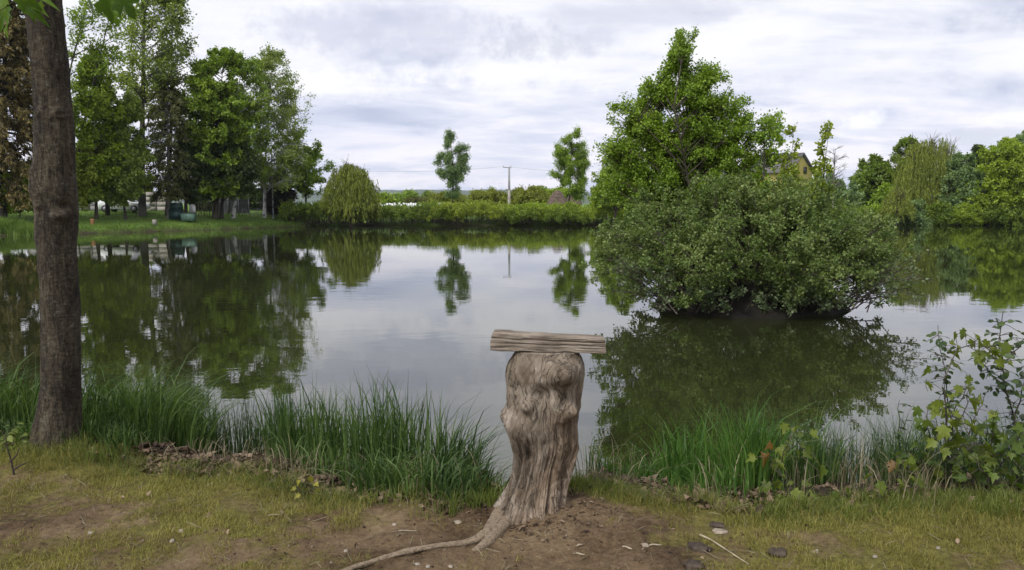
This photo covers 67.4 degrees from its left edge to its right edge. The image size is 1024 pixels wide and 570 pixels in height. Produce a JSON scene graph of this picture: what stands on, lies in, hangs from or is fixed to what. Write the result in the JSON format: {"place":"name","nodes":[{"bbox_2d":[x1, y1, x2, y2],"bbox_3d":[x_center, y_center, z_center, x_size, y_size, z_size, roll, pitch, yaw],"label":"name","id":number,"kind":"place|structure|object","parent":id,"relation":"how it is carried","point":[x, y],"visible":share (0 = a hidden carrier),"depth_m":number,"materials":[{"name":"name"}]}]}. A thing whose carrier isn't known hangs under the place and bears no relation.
{"place":"outdoors","nodes":[
{"label":"outdoors","id":0,"kind":"place"},
{"bbox_2d":[91,84,114,215],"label":"spruce tree","id":1,"kind":"object","parent":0,"point":[107,209],"visible":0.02,"depth_m":64.86,"materials":[{"name":"green plant"}]},
{"bbox_2d":[0,225,1023,484],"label":"pond water","id":2,"kind":"structure","parent":0,"point":[434,307],"depth_m":13.89,"materials":[{"name":"liquid"}]},
{"bbox_2d":[0,216,33,235],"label":"shore reeds","id":3,"kind":"object","parent":2,"relation":"in","point":[10,227],"visible":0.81,"depth_m":53.30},
{"bbox_2d":[656,277,849,318],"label":"island","id":4,"kind":"structure","parent":2,"relation":"in","point":[740,305],"depth_m":15.38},
{"bbox_2d":[604,248,713,314],"bbox_3d":[2.762,-0.088,15.528,2.285,1.274,1.913,6,9,45],"label":"drooping shrub","id":5,"kind":"object","parent":4,"relation":"on","point":[660,297],"visible":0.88,"depth_m":15.41,"materials":[{"name":"green plant"}]},
{"bbox_2d":[592,24,793,275],"bbox_3d":[4.083,-2.739,17.443,4.698,6.102,2.111,0,6,0],"label":"island tree","id":6,"kind":"object","parent":4,"relation":"on","point":[695,140],"visible":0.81,"depth_m":17.05,"materials":[{"name":"green plant"}]},
{"bbox_2d":[579,169,916,309],"bbox_3d":[4.972,-1.002,16.501,6.995,2.936,5.446,0,6,0],"label":"island bush","id":7,"kind":"object","parent":4,"relation":"on","point":[828,251],"visible":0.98,"depth_m":15.30,"materials":[{"name":"green plant"}]},
{"bbox_2d":[751,116,786,272],"bbox_3d":[5.611,-1.677,16.919,0.772,4.061,0.805,-5,8,-38],"label":"island sapling","id":8,"kind":"object","parent":4,"relation":"on","point":[761,136],"visible":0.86,"depth_m":16.73,"materials":[{"name":"green plant"}]},
{"bbox_2d":[686,279,854,317],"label":"waterside shrub","id":9,"kind":"object","parent":4,"relation":"on","point":[711,304],"visible":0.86,"depth_m":14.97,"materials":[{"name":"green plant"}]},
{"bbox_2d":[775,121,803,247],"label":"island sapling","id":10,"kind":"object","parent":4,"relation":"on","point":[787,159],"visible":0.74,"depth_m":16.56,"materials":[{"name":"green plant"}]},
{"bbox_2d":[771,164,819,276],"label":"lime shrub","id":11,"kind":"object","parent":4,"relation":"on","point":[795,172],"visible":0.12,"depth_m":16.43,"materials":[{"name":"green plant"}]},
{"bbox_2d":[806,120,835,210],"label":"island sapling","id":12,"kind":"object","parent":4,"relation":"on","point":[819,169],"visible":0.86,"depth_m":16.38,"materials":[{"name":"green plant"}]},
{"bbox_2d":[831,249,942,311],"bbox_3d":[7.483,-0.086,15.508,1.740,1.322,2.290,-5,8,-39],"label":"drooping shrub","id":13,"kind":"object","parent":4,"relation":"on","point":[871,291],"visible":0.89,"depth_m":15.16,"materials":[{"name":"green plant"}]},
{"bbox_2d":[0,204,1023,569],"bbox_3d":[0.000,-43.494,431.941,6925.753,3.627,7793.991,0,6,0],"label":"ground","id":14,"kind":"structure","parent":0,"point":[304,554],"depth_m":3.73,"materials":[{"name":"soil"}]},
{"bbox_2d":[0,422,29,451],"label":"nettle clump","id":15,"kind":"object","parent":14,"relation":"on","point":[10,438],"visible":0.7,"depth_m":4.79,"materials":[{"name":"green plant"}]},
{"bbox_2d":[0,0,32,219],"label":"larch tree","id":16,"kind":"object","parent":14,"relation":"on","point":[15,84],"visible":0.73,"depth_m":56.18,"materials":[{"name":"brown plant"}]},
{"bbox_2d":[0,160,33,218],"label":"round bush","id":17,"kind":"object","parent":14,"relation":"on","point":[10,209],"visible":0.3,"depth_m":57.23,"materials":[{"name":"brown plant"}]},
{"bbox_2d":[5,435,28,474],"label":"dead shoot","id":18,"kind":"object","parent":14,"relation":"on","point":[11,462],"visible":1,"depth_m":4.46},
{"bbox_2d":[0,0,146,449],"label":"maple tree","id":19,"kind":"object","parent":14,"relation":"on","point":[53,188],"visible":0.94,"depth_m":4.65,"materials":[{"name":"brown plant"}]},
{"bbox_2d":[63,0,111,139],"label":"leaning tree","id":20,"kind":"object","parent":14,"relation":"on","point":[80,19],"visible":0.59,"depth_m":58.27,"materials":[{"name":"green plant"}]},
{"bbox_2d":[75,144,104,211],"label":"yellow green shrub","id":21,"kind":"object","parent":14,"relation":"on","point":[88,176],"visible":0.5,"depth_m":60.59,"materials":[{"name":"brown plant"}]},
{"bbox_2d":[71,50,133,218],"bbox_3d":[-33.408,-12.222,62.029,5.409,13.831,5.789,-3,7,-23],"label":"young maple","id":22,"kind":"object","parent":14,"relation":"on","point":[105,129],"visible":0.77,"depth_m":61.12,"materials":[{"name":"green plant"}]},
{"bbox_2d":[77,8,146,154],"bbox_3d":[-32.044,-14.857,60.116,6.688,19.471,3.849,0,6,0],"label":"leaning tree","id":23,"kind":"object","parent":14,"relation":"on","point":[104,59],"visible":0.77,"depth_m":59.43,"materials":[{"name":"green plant"}]},
{"bbox_2d":[98,200,150,211],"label":"parked car","id":24,"kind":"object","parent":14,"relation":"on","point":[133,207],"visible":0.48,"depth_m":68.78,"materials":[{"name":"white paint"}]},
{"bbox_2d":[100,89,157,219],"bbox_3d":[-31.873,-10.704,63.466,4.755,10.710,4.450,0,6,0],"label":"hornbeam tree","id":25,"kind":"object","parent":14,"relation":"on","point":[131,181],"visible":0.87,"depth_m":62.91,"materials":[{"name":"green plant"}]},
{"bbox_2d":[0,338,298,457],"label":"sedge","id":26,"kind":"object","parent":14,"relation":"on","point":[120,416],"visible":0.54,"depth_m":5.22,"materials":[{"name":"plant"}]},
{"bbox_2d":[109,0,193,215],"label":"aspen tree","id":27,"kind":"object","parent":14,"relation":"on","point":[154,75],"visible":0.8,"depth_m":65.44,"materials":[{"name":"green plant"}]},
{"bbox_2d":[146,191,165,211],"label":"concrete wall","id":28,"kind":"structure","parent":14,"relation":"on","point":[158,205],"depth_m":73.56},
{"bbox_2d":[0,210,319,234],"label":"lawn grass","id":29,"kind":"structure","parent":14,"relation":"on","point":[160,222],"depth_m":66.16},
{"bbox_2d":[141,75,200,218],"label":"spruce tree","id":30,"kind":"object","parent":14,"relation":"on","point":[159,144],"visible":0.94,"depth_m":65.85,"materials":[{"name":"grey plant"}]},
{"bbox_2d":[168,203,183,218],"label":"waste container","id":31,"kind":"object","parent":14,"relation":"on","point":[175,210],"visible":0.93,"depth_m":66.38,"materials":[{"name":"green paint"}]},
{"bbox_2d":[151,0,201,215],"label":"aspen tree","id":32,"kind":"object","parent":14,"relation":"on","point":[174,67],"visible":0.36,"depth_m":68.14,"materials":[{"name":"green plant"}]},
{"bbox_2d":[164,119,206,212],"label":"spruce tree","id":33,"kind":"object","parent":14,"relation":"on","point":[185,147],"visible":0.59,"depth_m":67.58,"materials":[{"name":"green plant"}]},
{"bbox_2d":[180,213,195,220],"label":"waste container","id":34,"kind":"object","parent":14,"relation":"on","point":[188,216],"visible":1,"depth_m":65.90,"materials":[{"name":"green paint"}]},
{"bbox_2d":[183,194,220,209],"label":"yard bush","id":35,"kind":"object","parent":14,"relation":"on","point":[204,204],"visible":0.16,"depth_m":80.42,"materials":[{"name":"green plant"}]},
{"bbox_2d":[195,201,213,216],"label":"post fence","id":36,"kind":"object","parent":14,"relation":"on","point":[204,210],"visible":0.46,"depth_m":71.63,"materials":[{"name":"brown wood"}]},
{"bbox_2d":[169,45,262,218],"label":"broad tree","id":37,"kind":"object","parent":14,"relation":"on","point":[210,102],"visible":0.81,"depth_m":68.11,"materials":[{"name":"green plant"}]},
{"bbox_2d":[170,134,269,218],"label":"dark understorey tree","id":38,"kind":"object","parent":14,"relation":"on","point":[243,170],"visible":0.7,"depth_m":68.89,"materials":[{"name":"green plant"}]},
{"bbox_2d":[218,198,248,213],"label":"plank fence","id":39,"kind":"object","parent":14,"relation":"on","point":[228,207],"visible":0.74,"depth_m":75.59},
{"bbox_2d":[241,188,262,209],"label":"yard bush","id":40,"kind":"object","parent":14,"relation":"on","point":[256,197],"visible":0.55,"depth_m":82.64,"materials":[{"name":"green plant"}]},
{"bbox_2d":[225,50,280,218],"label":"birch tree","id":41,"kind":"object","parent":14,"relation":"on","point":[249,66],"visible":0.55,"depth_m":70.84,"materials":[{"name":"green plant"}]},
{"bbox_2d":[256,168,298,215],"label":"purple shrub","id":42,"kind":"object","parent":14,"relation":"on","point":[284,196],"visible":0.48,"depth_m":76.29,"materials":[{"name":"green plant"}]},
{"bbox_2d":[248,41,315,217],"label":"birch tree","id":43,"kind":"object","parent":14,"relation":"on","point":[286,112],"visible":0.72,"depth_m":74.22,"materials":[{"name":"green plant"}]},
{"bbox_2d":[291,476,320,498],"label":"bramble seedling","id":44,"kind":"object","parent":14,"relation":"on","point":[309,478],"visible":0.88,"depth_m":4.19,"materials":[{"name":"green plant"}]},
{"bbox_2d":[279,129,335,202],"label":"field maple","id":45,"kind":"object","parent":14,"relation":"on","point":[312,178],"visible":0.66,"depth_m":78.75,"materials":[{"name":"green plant"}]},
{"bbox_2d":[244,370,374,488],"bbox_3d":[-1.277,0.972,4.957,0.815,0.994,1.431,-3,7,-24],"label":"sedge tuft","id":46,"kind":"object","parent":14,"relation":"on","point":[281,437],"visible":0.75,"depth_m":4.93,"materials":[{"name":"plant"}]},
{"bbox_2d":[318,155,382,225],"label":"weeping willow","id":47,"kind":"object","parent":14,"relation":"on","point":[353,189],"visible":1,"depth_m":74.22,"materials":[{"name":"green plant"}]},
{"bbox_2d":[276,196,449,223],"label":"hedge","id":48,"kind":"object","parent":14,"relation":"on","point":[291,210],"visible":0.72,"depth_m":76.44,"materials":[{"name":"green plant"}]},
{"bbox_2d":[290,360,480,497],"bbox_3d":[-0.764,1.041,4.655,1.432,1.142,1.870,0,6,0],"label":"sedge tuft","id":49,"kind":"object","parent":14,"relation":"on","point":[375,443],"visible":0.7,"depth_m":4.61,"materials":[{"name":"plant"}]},
{"bbox_2d":[375,190,396,206],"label":"bush","id":50,"kind":"object","parent":14,"relation":"on","point":[385,198],"visible":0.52,"depth_m":147.92,"materials":[{"name":"green plant"}]},
{"bbox_2d":[401,189,419,199],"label":"bush","id":51,"kind":"object","parent":14,"relation":"on","point":[407,193],"visible":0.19,"depth_m":207.22,"materials":[{"name":"green plant"}]},
{"bbox_2d":[400,196,429,204],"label":"field scrub","id":52,"kind":"object","parent":14,"relation":"on","point":[414,200],"visible":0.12,"depth_m":147.65,"materials":[{"name":"green plant"}]},
{"bbox_2d":[427,190,466,204],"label":"field scrub","id":53,"kind":"object","parent":14,"relation":"on","point":[438,197],"visible":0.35,"depth_m":110.13,"materials":[{"name":"green plant"}]},
{"bbox_2d":[432,127,471,203],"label":"leaning birch","id":54,"kind":"object","parent":14,"relation":"on","point":[452,173],"visible":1,"depth_m":86.75,"materials":[{"name":"green plant"}]},
{"bbox_2d":[341,351,584,569],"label":"tree stump","id":55,"kind":"object","parent":14,"relation":"on","point":[539,415],"visible":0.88,"depth_m":3.86,"materials":[{"name":"brown wood"}]},
{"bbox_2d":[490,329,606,353],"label":"wooden beam","id":56,"kind":"structure","parent":55,"relation":"on","point":[506,340],"depth_m":3.86,"materials":[{"name":"brown wood"}]},
{"bbox_2d":[426,198,515,222],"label":"hedge","id":57,"kind":"object","parent":14,"relation":"on","point":[483,209],"visible":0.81,"depth_m":78.16,"materials":[{"name":"green plant"}]},
{"bbox_2d":[459,186,507,204],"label":"field scrub","id":58,"kind":"object","parent":14,"relation":"on","point":[491,194],"visible":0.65,"depth_m":105.71,"materials":[{"name":"green plant"}]},
{"bbox_2d":[387,397,588,502],"bbox_3d":[-0.193,1.115,4.575,1.080,0.846,1.201,4,7,31],"label":"sedge tuft","id":59,"kind":"object","parent":14,"relation":"on","point":[466,476],"visible":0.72,"depth_m":4.37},
{"bbox_2d":[5,474,998,563],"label":"dry leaves","id":60,"kind":"object","parent":14,"relation":"on","point":[208,515],"visible":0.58,"depth_m":3.82,"materials":[{"name":"brown plant"}]},
{"bbox_2d":[0,430,1023,569],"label":"short grass","id":61,"kind":"structure","parent":14,"relation":"on","point":[866,539],"depth_m":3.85,"materials":[{"name":"plant"}]},
{"bbox_2d":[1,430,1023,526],"bbox_3d":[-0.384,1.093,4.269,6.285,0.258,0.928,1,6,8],"label":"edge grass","id":62,"kind":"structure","parent":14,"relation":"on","point":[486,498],"depth_m":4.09,"materials":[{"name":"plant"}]},
{"bbox_2d":[1,417,1023,514],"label":"dead sedge","id":63,"kind":"object","parent":14,"relation":"on","point":[620,469],"visible":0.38,"depth_m":4.45,"materials":[{"name":"plant"}]},
{"bbox_2d":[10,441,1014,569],"bbox_3d":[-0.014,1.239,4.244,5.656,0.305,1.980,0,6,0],"label":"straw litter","id":64,"kind":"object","parent":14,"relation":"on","point":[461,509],"visible":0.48,"depth_m":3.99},
{"bbox_2d":[1,468,1023,569],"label":"earth crumbs","id":65,"kind":"object","parent":14,"relation":"on","point":[521,549],"visible":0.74,"depth_m":3.74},
{"bbox_2d":[3,431,1023,516],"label":"leaf litter","id":66,"kind":"object","parent":14,"relation":"on","point":[755,492],"visible":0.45,"depth_m":4.51,"materials":[{"name":"plant"}]},
{"bbox_2d":[500,204,538,223],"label":"shore shrub","id":67,"kind":"object","parent":14,"relation":"on","point":[527,215],"visible":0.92,"depth_m":77.45,"materials":[{"name":"green plant"}]},
{"bbox_2d":[502,184,550,205],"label":"field scrub","id":68,"kind":"object","parent":14,"relation":"on","point":[521,195],"visible":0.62,"depth_m":105.53,"materials":[{"name":"green plant"}]},
{"bbox_2d":[540,186,568,199],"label":"field scrub","id":69,"kind":"object","parent":14,"relation":"on","point":[564,191],"visible":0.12,"depth_m":111.70,"materials":[{"name":"green plant"}]},
{"bbox_2d":[546,190,566,206],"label":"field hut","id":70,"kind":"object","parent":14,"relation":"on","point":[558,196],"visible":0.53,"depth_m":95.36,"materials":[{"name":"brown wood"}]},
{"bbox_2d":[543,206,588,224],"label":"shore shrub","id":71,"kind":"object","parent":14,"relation":"on","point":[560,216],"visible":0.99,"depth_m":77.44,"materials":[{"name":"green plant"}]},
{"bbox_2d":[546,124,592,201],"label":"roundish tree","id":72,"kind":"object","parent":14,"relation":"on","point":[566,163],"visible":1,"depth_m":86.65,"materials":[{"name":"green plant"}]},
{"bbox_2d":[502,199,638,224],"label":"hedge","id":73,"kind":"object","parent":14,"relation":"on","point":[592,213],"visible":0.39,"depth_m":78.88,"materials":[{"name":"green plant"}]},
{"bbox_2d":[135,371,1023,489],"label":"thin reeds","id":74,"kind":"object","parent":14,"relation":"on","point":[883,460],"visible":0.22,"depth_m":4.92,"materials":[{"name":"plant"}]},
{"bbox_2d":[575,439,622,475],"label":"sedge tuft","id":75,"kind":"object","parent":14,"relation":"on","point":[598,466],"visible":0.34,"depth_m":4.77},
{"bbox_2d":[587,183,623,219],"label":"bank bush","id":76,"kind":"object","parent":14,"relation":"on","point":[593,189],"visible":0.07,"depth_m":75.39,"materials":[{"name":"green plant"}]},
{"bbox_2d":[590,137,639,225],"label":"tree","id":77,"kind":"object","parent":14,"relation":"on","point":[604,202],"visible":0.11,"depth_m":72.95,"materials":[{"name":"green plant"}]},
{"bbox_2d":[682,559,704,569],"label":"dark stone","id":78,"kind":"object","parent":14,"relation":"on","point":[690,564],"visible":0.99,"depth_m":3.38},
{"bbox_2d":[687,541,713,552],"bbox_3d":[0.870,1.231,3.591,0.113,0.044,0.103,-5,8,-37],"label":"dark stone","id":79,"kind":"object","parent":14,"relation":"on","point":[697,546],"visible":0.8,"depth_m":3.57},
{"bbox_2d":[584,389,853,501],"bbox_3d":[1.387,1.106,4.807,1.951,1.112,1.478,0,6,0],"label":"sedge tuft","id":80,"kind":"object","parent":14,"relation":"on","point":[681,454],"visible":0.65,"depth_m":4.53,"materials":[{"name":"plant"}]},
{"bbox_2d":[766,547,786,557],"bbox_3d":[1.221,1.234,3.548,0.100,0.034,0.088,0,6,0],"label":"stone","id":81,"kind":"object","parent":14,"relation":"on","point":[781,551],"visible":0.96,"depth_m":3.53,"materials":[{"name":"stone"}]},
{"bbox_2d":[741,153,813,200],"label":"yellow house","id":82,"kind":"structure","parent":14,"relation":"on","point":[804,163],"depth_m":130.16,"materials":[{"name":"paint"}]},
{"bbox_2d":[746,422,827,500],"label":"maple seedling","id":83,"kind":"object","parent":14,"relation":"on","point":[783,450],"visible":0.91,"depth_m":4.15,"materials":[{"name":"green plant"}]},
{"bbox_2d":[737,394,868,491],"bbox_3d":[1.776,1.082,4.877,0.926,0.827,0.972,0,6,0],"label":"sedge tuft","id":84,"kind":"object","parent":14,"relation":"on","point":[831,464],"visible":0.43,"depth_m":4.64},
{"bbox_2d":[796,173,865,207],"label":"tree","id":85,"kind":"object","parent":14,"relation":"on","point":[843,191],"visible":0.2,"depth_m":83.63,"materials":[{"name":"green plant"}]},
{"bbox_2d":[823,146,848,207],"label":"bare tree","id":86,"kind":"object","parent":14,"relation":"on","point":[834,174],"visible":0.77,"depth_m":79.03,"materials":[{"name":"grey plant"}]},
{"bbox_2d":[812,203,894,222],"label":"hedge","id":87,"kind":"object","parent":14,"relation":"on","point":[874,207],"visible":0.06,"depth_m":79.12,"materials":[{"name":"green plant"}]},
{"bbox_2d":[847,153,896,207],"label":"rounded tree","id":88,"kind":"object","parent":14,"relation":"on","point":[873,174],"visible":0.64,"depth_m":93.90,"materials":[{"name":"green plant"}]},
{"bbox_2d":[866,181,897,205],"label":"bank bush","id":89,"kind":"object","parent":14,"relation":"on","point":[881,194],"visible":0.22,"depth_m":90.93,"materials":[{"name":"green plant"}]},
{"bbox_2d":[862,457,925,504],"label":"maple seedling","id":90,"kind":"object","parent":14,"relation":"on","point":[880,485],"visible":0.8,"depth_m":4.12,"materials":[{"name":"green plant"}]},
{"bbox_2d":[876,184,915,225],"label":"weeping willow","id":91,"kind":"object","parent":14,"relation":"on","point":[899,195],"visible":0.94,"depth_m":77.17,"materials":[{"name":"green plant"}]},
{"bbox_2d":[891,400,911,476],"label":"leafy sapling","id":92,"kind":"object","parent":14,"relation":"on","point":[900,432],"visible":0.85,"depth_m":4.59,"materials":[{"name":"green plant"}]},
{"bbox_2d":[887,134,917,186],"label":"rounded tree","id":93,"kind":"object","parent":14,"relation":"on","point":[903,143],"visible":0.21,"depth_m":93.95,"materials":[{"name":"green plant"}]},
{"bbox_2d":[894,198,934,225],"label":"shrub","id":94,"kind":"object","parent":14,"relation":"on","point":[920,219],"visible":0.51,"depth_m":78.85,"materials":[{"name":"green plant"}]},
{"bbox_2d":[893,405,948,489],"bbox_3d":[2.359,0.932,4.367,0.266,0.549,0.483,5,8,39],"label":"maple sapling","id":95,"kind":"object","parent":14,"relation":"on","point":[918,410],"visible":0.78,"depth_m":4.32,"materials":[{"name":"green plant"}]},
{"bbox_2d":[889,129,954,209],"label":"weeping willow","id":96,"kind":"object","parent":14,"relation":"on","point":[922,169],"visible":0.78,"depth_m":81.90,"materials":[{"name":"green plant"}]},
{"bbox_2d":[922,200,956,224],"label":"shrub","id":97,"kind":"object","parent":14,"relation":"on","point":[941,214],"visible":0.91,"depth_m":78.81,"materials":[{"name":"green plant"}]},
{"bbox_2d":[936,136,960,165],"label":"weeping willow","id":98,"kind":"object","parent":14,"relation":"on","point":[945,148],"visible":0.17,"depth_m":90.36,"materials":[{"name":"green plant"}]},
{"bbox_2d":[923,330,990,484],"bbox_3d":[2.599,0.727,4.461,0.474,0.988,0.236,-3,7,-23],"label":"leafy sapling","id":99,"kind":"object","parent":14,"relation":"on","point":[942,344],"visible":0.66,"depth_m":4.38,"materials":[{"name":"green plant"}]},
{"bbox_2d":[930,152,987,209],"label":"silver willow tree","id":100,"kind":"object","parent":14,"relation":"on","point":[957,177],"visible":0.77,"depth_m":80.21,"materials":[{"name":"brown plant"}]},
{"bbox_2d":[950,201,989,225],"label":"shrub","id":101,"kind":"object","parent":14,"relation":"on","point":[967,214],"visible":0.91,"depth_m":77.76,"materials":[{"name":"green plant"}]},
{"bbox_2d":[921,327,1021,493],"bbox_3d":[2.520,0.739,4.250,0.624,0.999,0.392,0,6,0],"label":"maple sapling","id":102,"kind":"object","parent":14,"relation":"on","point":[945,429],"visible":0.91,"depth_m":4.20,"materials":[{"name":"green plant"}]},
{"bbox_2d":[971,144,983,163],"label":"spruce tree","id":103,"kind":"object","parent":14,"relation":"on","point":[975,147],"visible":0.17,"depth_m":106.33,"materials":[{"name":"green plant"}]},
{"bbox_2d":[944,398,1023,491],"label":"maple sapling","id":104,"kind":"object","parent":14,"relation":"on","point":[996,439],"visible":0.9,"depth_m":4.20,"materials":[{"name":"green plant"}]},
{"bbox_2d":[954,136,1023,221],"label":"broad tree","id":105,"kind":"object","parent":14,"relation":"on","point":[1002,166],"visible":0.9,"depth_m":77.54,"materials":[{"name":"green plant"}]},
{"bbox_2d":[968,311,1023,456],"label":"leafy sapling","id":106,"kind":"object","parent":14,"relation":"on","point":[1003,385],"visible":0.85,"depth_m":4.35,"materials":[{"name":"green plant"}]},
{"bbox_2d":[977,200,1023,225],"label":"shrub","id":107,"kind":"object","parent":14,"relation":"on","point":[997,214],"visible":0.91,"depth_m":76.53,"materials":[{"name":"green plant"}]},
{"bbox_2d":[0,0,1023,195],"label":"sky","id":108,"kind":"structure","parent":0,"point":[388,78],"materials":[{"name":"white"}]},
{"bbox_2d":[171,189,931,203],"bbox_3d":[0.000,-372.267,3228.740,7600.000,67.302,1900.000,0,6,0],"label":"hills","id":109,"kind":"structure","parent":0,"point":[315,197],"depth_m":2617.80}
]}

